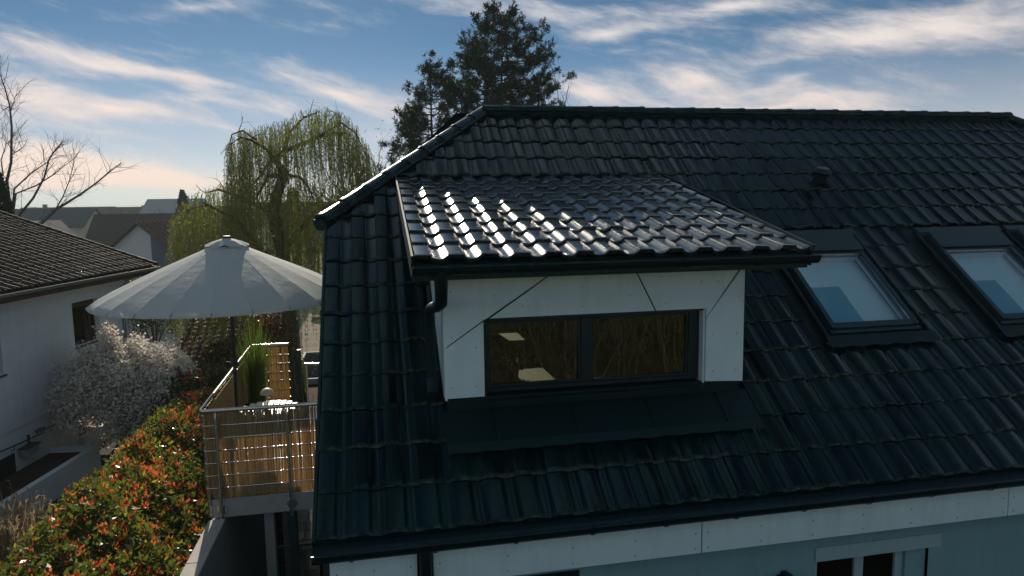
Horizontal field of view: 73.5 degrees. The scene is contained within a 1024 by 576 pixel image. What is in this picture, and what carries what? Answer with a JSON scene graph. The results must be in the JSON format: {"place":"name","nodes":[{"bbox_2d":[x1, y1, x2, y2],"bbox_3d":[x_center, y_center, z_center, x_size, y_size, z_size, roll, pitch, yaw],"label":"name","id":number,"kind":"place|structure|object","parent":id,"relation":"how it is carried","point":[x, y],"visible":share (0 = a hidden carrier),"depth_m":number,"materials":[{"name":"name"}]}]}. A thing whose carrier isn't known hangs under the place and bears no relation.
{"place":"outdoors","nodes":[
{"label":"outdoors","id":0,"kind":"place"},
{"bbox_2d":[29,429,130,527],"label":"path","id":1,"kind":"structure","parent":0,"point":[104,453],"depth_m":18.05,"materials":[{"name":"grey concrete"}]},
{"bbox_2d":[0,480,68,569],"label":"dry grass","id":2,"kind":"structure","parent":1,"relation":"on","point":[11,531],"depth_m":11.76,"materials":[{"name":"plant"}]},
{"bbox_2d":[0,445,100,524],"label":"raised planter","id":3,"kind":"object","parent":1,"relation":"on","point":[57,469],"visible":0.84,"depth_m":15.63,"materials":[{"name":"concrete"}]},
{"bbox_2d":[78,415,113,444],"bbox_3d":[-12.103,4.066,19.395,1.380,0.480,2.450,-1,7,-3],"label":"timber landing","id":4,"kind":"object","parent":1,"relation":"on","point":[83,439],"visible":0.12,"depth_m":18.73,"materials":[{"name":"grey wood"}]},
{"bbox_2d":[44,320,203,451],"bbox_3d":[-9.727,2.585,17.498,3.530,3.764,3.549,-2,7,-11],"label":"blossom shrub","id":5,"kind":"object","parent":1,"relation":"on","point":[106,382],"visible":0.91,"depth_m":16.57,"materials":[{"name":"white plant"}]},
{"bbox_2d":[70,384,317,575],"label":"garden soil","id":6,"kind":"structure","parent":0,"point":[313,391],"depth_m":14.95,"materials":[{"name":"brown soil"}]},
{"bbox_2d":[0,385,269,575],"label":"photinia hedge","id":7,"kind":"object","parent":6,"relation":"on","point":[103,508],"visible":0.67,"depth_m":10.09,"materials":[{"name":"green plant"}]},
{"bbox_2d":[138,327,308,449],"bbox_3d":[-8.000,2.909,19.898,3.604,2.680,6.790,-2,7,-11],"label":"photinia hedge","id":8,"kind":"object","parent":6,"relation":"on","point":[211,362],"visible":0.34,"depth_m":19.04,"materials":[{"name":"green plant"}]},
{"bbox_2d":[239,312,298,379],"bbox_3d":[-8.352,2.204,23.669,2.006,3.061,2.018,-2,7,-11],"label":"red shrub","id":9,"kind":"object","parent":6,"relation":"on","point":[275,325],"visible":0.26,"depth_m":23.38,"materials":[{"name":"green plant"}]},
{"bbox_2d":[127,308,310,345],"bbox_3d":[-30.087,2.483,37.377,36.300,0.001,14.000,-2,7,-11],"label":"tree","id":10,"kind":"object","parent":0,"point":[167,336],"depth_m":37.41,"materials":[{"name":"plant"}]},
{"bbox_2d":[223,316,277,430],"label":"potted grass","id":11,"kind":"object","parent":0,"point":[256,375],"depth_m":9.98,"materials":[{"name":"plant"}]},
{"bbox_2d":[291,348,306,402],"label":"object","id":12,"kind":"object","parent":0,"point":[298,365],"visible":0.1,"depth_m":11.51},
{"bbox_2d":[285,509,327,575],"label":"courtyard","id":13,"kind":"structure","parent":0,"point":[305,568],"depth_m":12.74,"materials":[{"name":"grey concrete"}]},
{"bbox_2d":[199,343,316,575],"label":"balcony","id":14,"kind":"structure","parent":13,"relation":"on","point":[271,480],"depth_m":7.85,"materials":[{"name":"metal"}]},
{"bbox_2d":[86,236,321,463],"bbox_3d":[-3.641,0.781,8.964,3.207,2.925,3.207,-2,7,-11],"label":"parasol","id":15,"kind":"object","parent":14,"relation":"on","point":[227,276],"visible":0.84,"depth_m":7.95,"materials":[{"name":"white fabric"}]},
{"bbox_2d":[240,400,297,461],"bbox_3d":[-3.232,1.906,9.152,0.708,0.638,0.720,-2,7,-11],"label":"garden table","id":16,"kind":"object","parent":14,"relation":"on","point":[270,402],"visible":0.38,"depth_m":9.29,"materials":[{"name":"white paint"}]},
{"bbox_2d":[260,388,273,404],"bbox_3d":[-3.249,1.457,9.098,0.184,0.262,0.184,-2,7,-11],"label":"table lamp","id":17,"kind":"object","parent":16,"relation":"on","point":[266,391],"visible":0.7,"depth_m":9.04,"materials":[{"name":"white metal"}]},
{"bbox_2d":[304,363,318,412],"bbox_3d":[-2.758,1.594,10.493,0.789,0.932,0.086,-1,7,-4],"label":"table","id":18,"kind":"object","parent":14,"relation":"on","point":[306,377],"depth_m":10.46,"materials":[{"name":"metal"}]},
{"bbox_2d":[301,351,318,384],"bbox_3d":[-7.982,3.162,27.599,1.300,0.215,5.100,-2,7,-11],"label":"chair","id":19,"kind":"object","parent":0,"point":[312,357],"visible":0.38,"depth_m":27.44,"materials":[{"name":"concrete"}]},
{"bbox_2d":[300,314,320,355],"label":"driveway","id":20,"kind":"structure","parent":0,"point":[313,343],"depth_m":35.13,"materials":[{"name":"beige concrete"}]},
{"bbox_2d":[374,100,429,173],"bbox_3d":[-4.315,-2.985,32.200,3.164,11.283,3.929,3,8,29],"label":"pine tree","id":21,"kind":"object","parent":20,"relation":"on","point":[401,116],"visible":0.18,"depth_m":31.15,"materials":[{"name":"green plant"}]},
{"bbox_2d":[394,49,462,149],"bbox_3d":[-3.396,-3.910,31.286,3.869,13.304,3.765,-2,7,-11],"label":"pine tree","id":22,"kind":"object","parent":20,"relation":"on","point":[443,108],"visible":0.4,"depth_m":30.10,"materials":[{"name":"green plant"}]},
{"bbox_2d":[442,74,480,112],"bbox_3d":[-2.382,-3.793,32.864,2.805,12.676,3.297,2,7,25],"label":"pine tree","id":23,"kind":"object","parent":20,"relation":"on","point":[462,98],"visible":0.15,"depth_m":32.30,"materials":[{"name":"green plant"}]},
{"bbox_2d":[310,307,320,316],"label":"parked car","id":24,"kind":"object","parent":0,"point":[319,314],"visible":0.02,"depth_m":40.33,"materials":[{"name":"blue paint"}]},
{"bbox_2d":[0,0,1023,208],"label":"sky","id":25,"kind":"structure","parent":0,"point":[166,85],"materials":[{"name":"blue"}]},
{"bbox_2d":[169,231,928,575],"bbox_3d":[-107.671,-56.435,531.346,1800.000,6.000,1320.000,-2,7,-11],"label":"ground","id":26,"kind":"structure","parent":0,"point":[309,313],"depth_m":34.87,"materials":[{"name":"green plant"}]},
{"bbox_2d":[0,172,14,214],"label":"thuja tree","id":27,"kind":"object","parent":26,"relation":"on","point":[5,204],"visible":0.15,"depth_m":26.85,"materials":[{"name":"green plant"}]},
{"bbox_2d":[33,220,74,234],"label":"house","id":28,"kind":"structure","parent":26,"relation":"on","point":[61,224],"depth_m":102.95,"materials":[{"name":"white paint"}]},
{"bbox_2d":[14,204,100,238],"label":"house","id":29,"kind":"structure","parent":26,"relation":"on","point":[73,220],"depth_m":131.98,"materials":[{"name":"concrete"}]},
{"bbox_2d":[20,206,115,208],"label":"house","id":30,"kind":"structure","parent":26,"relation":"on","point":[55,207],"depth_m":238.99,"materials":[{"name":"concrete"}]},
{"bbox_2d":[0,55,143,233],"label":"bare tree","id":31,"kind":"object","parent":26,"relation":"on","point":[14,196],"visible":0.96,"depth_m":27.80,"materials":[{"name":"brown plant"}]},
{"bbox_2d":[0,211,160,480],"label":"house","id":32,"kind":"structure","parent":26,"relation":"on","point":[54,283],"depth_m":17.01,"materials":[{"name":"white paint"}]},
{"bbox_2d":[0,453,16,480],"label":"cellar window","id":33,"kind":"structure","parent":32,"relation":"in","point":[7,464],"depth_m":15.35,"materials":[{"name":"black glass"}]},
{"bbox_2d":[17,434,40,456],"bbox_3d":[-11.225,3.637,15.938,0.220,0.460,0.500,-1,7,-3],"label":"wall lantern","id":34,"kind":"object","parent":32,"relation":"attached to","point":[29,449],"depth_m":15.88,"materials":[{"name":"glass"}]},
{"bbox_2d":[0,420,64,452],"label":"wall handrail","id":35,"kind":"object","parent":32,"relation":"attached to","point":[31,437],"depth_m":16.30,"materials":[{"name":"black metal"}]},
{"bbox_2d":[71,298,99,348],"bbox_3d":[-11.607,0.938,18.598,0.225,1.213,1.330,-1,7,-3],"label":"window","id":36,"kind":"structure","parent":32,"relation":"in","point":[83,321],"depth_m":18.68,"materials":[{"name":"brown glass"}]},
{"bbox_2d":[85,205,143,213],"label":"house","id":37,"kind":"structure","parent":26,"relation":"on","point":[105,210],"depth_m":207.80,"materials":[{"name":"concrete"}]},
{"bbox_2d":[121,206,142,213],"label":"leafless tree","id":38,"kind":"object","parent":26,"relation":"on","point":[128,212],"visible":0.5,"depth_m":151.05,"materials":[{"name":"grey plant"}]},
{"bbox_2d":[85,213,219,245],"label":"house","id":39,"kind":"structure","parent":26,"relation":"on","point":[106,229],"depth_m":85.46,"materials":[{"name":"white paint"}]},
{"bbox_2d":[127,276,187,343],"bbox_3d":[-16.323,1.040,31.245,4.282,3.885,3.967,-2,7,-11],"label":"garden shrub","id":40,"kind":"object","parent":26,"relation":"on","point":[150,324],"visible":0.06,"depth_m":31.05,"materials":[{"name":"green plant"}]},
{"bbox_2d":[139,196,207,213],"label":"house","id":41,"kind":"structure","parent":26,"relation":"on","point":[164,206],"depth_m":195.22,"materials":[{"name":"grey"}]},
{"bbox_2d":[176,189,191,212],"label":"spruce tree","id":42,"kind":"object","parent":26,"relation":"on","point":[182,197],"visible":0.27,"depth_m":94.45,"materials":[{"name":"green plant"}]},
{"bbox_2d":[108,218,265,281],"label":"house","id":43,"kind":"structure","parent":26,"relation":"on","point":[146,239],"depth_m":61.50,"materials":[{"name":"white paint"}]},
{"bbox_2d":[177,313,270,393],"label":"shrub","id":44,"kind":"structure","parent":26,"relation":"on","point":[198,345],"depth_m":24.30,"materials":[{"name":"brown plant"}]},
{"bbox_2d":[180,395,288,575],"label":"garden wall","id":45,"kind":"structure","parent":26,"relation":"on","point":[232,546],"depth_m":8.15,"materials":[{"name":"paint"}]},
{"bbox_2d":[276,515,328,575],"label":"gate","id":46,"kind":"structure","parent":45,"relation":"attached to","point":[307,543],"depth_m":11.32,"materials":[{"name":"metal"}]},
{"bbox_2d":[164,99,378,370],"bbox_3d":[-8.732,-1.768,25.007,8.233,10.912,8.465,-2,7,-11],"label":"willow tree","id":47,"kind":"object","parent":26,"relation":"on","point":[237,219],"visible":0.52,"depth_m":23.68,"materials":[{"name":"green plant"}]},
{"bbox_2d":[257,202,331,249],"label":"house","id":48,"kind":"structure","parent":26,"relation":"on","point":[290,228],"depth_m":115.50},
{"bbox_2d":[283,187,316,269],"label":"spruce tree","id":49,"kind":"object","parent":26,"relation":"on","point":[298,223],"visible":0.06,"depth_m":69.77,"materials":[{"name":"green plant"}]},
{"bbox_2d":[289,93,434,230],"bbox_3d":[-5.725,-2.612,29.357,7.480,11.423,8.850,-2,7,-11],"label":"birch tree","id":50,"kind":"object","parent":26,"relation":"on","point":[326,167],"visible":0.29,"depth_m":28.77,"materials":[{"name":"green plant"}]},
{"bbox_2d":[458,35,521,112],"bbox_3d":[-0.987,-5.515,36.008,3.968,15.338,4.627,1,7,19],"label":"pine tree","id":51,"kind":"object","parent":26,"relation":"on","point":[467,73],"visible":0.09,"depth_m":35.01,"materials":[{"name":"green plant"}]},
{"bbox_2d":[427,0,577,112],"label":"pine tree","id":52,"kind":"object","parent":26,"relation":"on","point":[503,41],"visible":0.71,"depth_m":32.32,"materials":[{"name":"green plant"}]},
{"bbox_2d":[507,70,566,105],"bbox_3d":[1.658,-4.027,33.214,2.959,12.926,2.690,2,7,25],"label":"pine tree","id":53,"kind":"object","parent":26,"relation":"on","point":[534,88],"visible":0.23,"depth_m":32.15,"materials":[{"name":"green plant"}]},
{"bbox_2d":[524,53,588,105],"bbox_3d":[1.323,-3.298,28.867,10.087,12.681,9.158,-2,7,-11],"label":"bare tree","id":54,"kind":"object","parent":26,"relation":"on","point":[557,89],"visible":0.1,"depth_m":26.77,"materials":[{"name":"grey plant"}]},
{"bbox_2d":[311,105,1023,575],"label":"house","id":55,"kind":"structure","parent":26,"relation":"on","point":[821,311],"depth_m":6.43,"materials":[{"name":"black tile"}]},
{"bbox_2d":[490,331,525,370],"bbox_3d":[-0.082,1.158,11.418,0.470,0.719,0.900,-2,7,-11],"label":"attic table","id":56,"kind":"object","parent":55,"relation":"on","point":[506,337],"visible":0.69,"depth_m":11.26,"materials":[{"name":"beige wood"}]},
{"bbox_2d":[491,368,554,383],"bbox_3d":[0.075,1.470,8.693,0.840,0.719,0.740,-2,7,-11],"label":"attic table","id":57,"kind":"object","parent":55,"relation":"on","point":[525,375],"visible":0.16,"depth_m":8.65,"materials":[{"name":"beige wood"}]},
{"bbox_2d":[491,355,536,379],"bbox_3d":[0.025,1.000,8.510,0.612,0.254,0.548,5,9,41],"label":"potted plant","id":58,"kind":"object","parent":57,"relation":"on","point":[512,368],"visible":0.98,"depth_m":8.46,"materials":[{"name":"green plant"}]},
{"bbox_2d":[532,570,578,575],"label":"window","id":59,"kind":"structure","parent":55,"relation":"in","point":[575,572],"depth_m":5.63,"materials":[{"name":"black"}]},
{"bbox_2d":[485,310,704,402],"bbox_3d":[0.771,0.625,6.318,2.065,0.774,0.230,-2,7,-11],"label":"dormer window","id":60,"kind":"structure","parent":55,"relation":"in","point":[585,377],"depth_m":6.33,"materials":[{"name":"black"}]},
{"bbox_2d":[781,229,940,346],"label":"roof window","id":61,"kind":"structure","parent":55,"relation":"in","point":[847,308],"depth_m":7.82,"materials":[{"name":"black"}]},
{"bbox_2d":[815,532,941,575],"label":"window","id":62,"kind":"structure","parent":55,"relation":"in","point":[901,556],"depth_m":6.30,"materials":[{"name":"white plastic"}]},
{"bbox_2d":[912,226,1023,336],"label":"roof window","id":63,"kind":"structure","parent":55,"relation":"in","point":[973,256],"depth_m":8.51,"materials":[{"name":"black"}]},
{"bbox_2d":[1001,225,1023,251],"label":"roof window","id":64,"kind":"structure","parent":55,"relation":"in","point":[1015,233],"depth_m":8.94,"materials":[{"name":"blue"}]}
]}

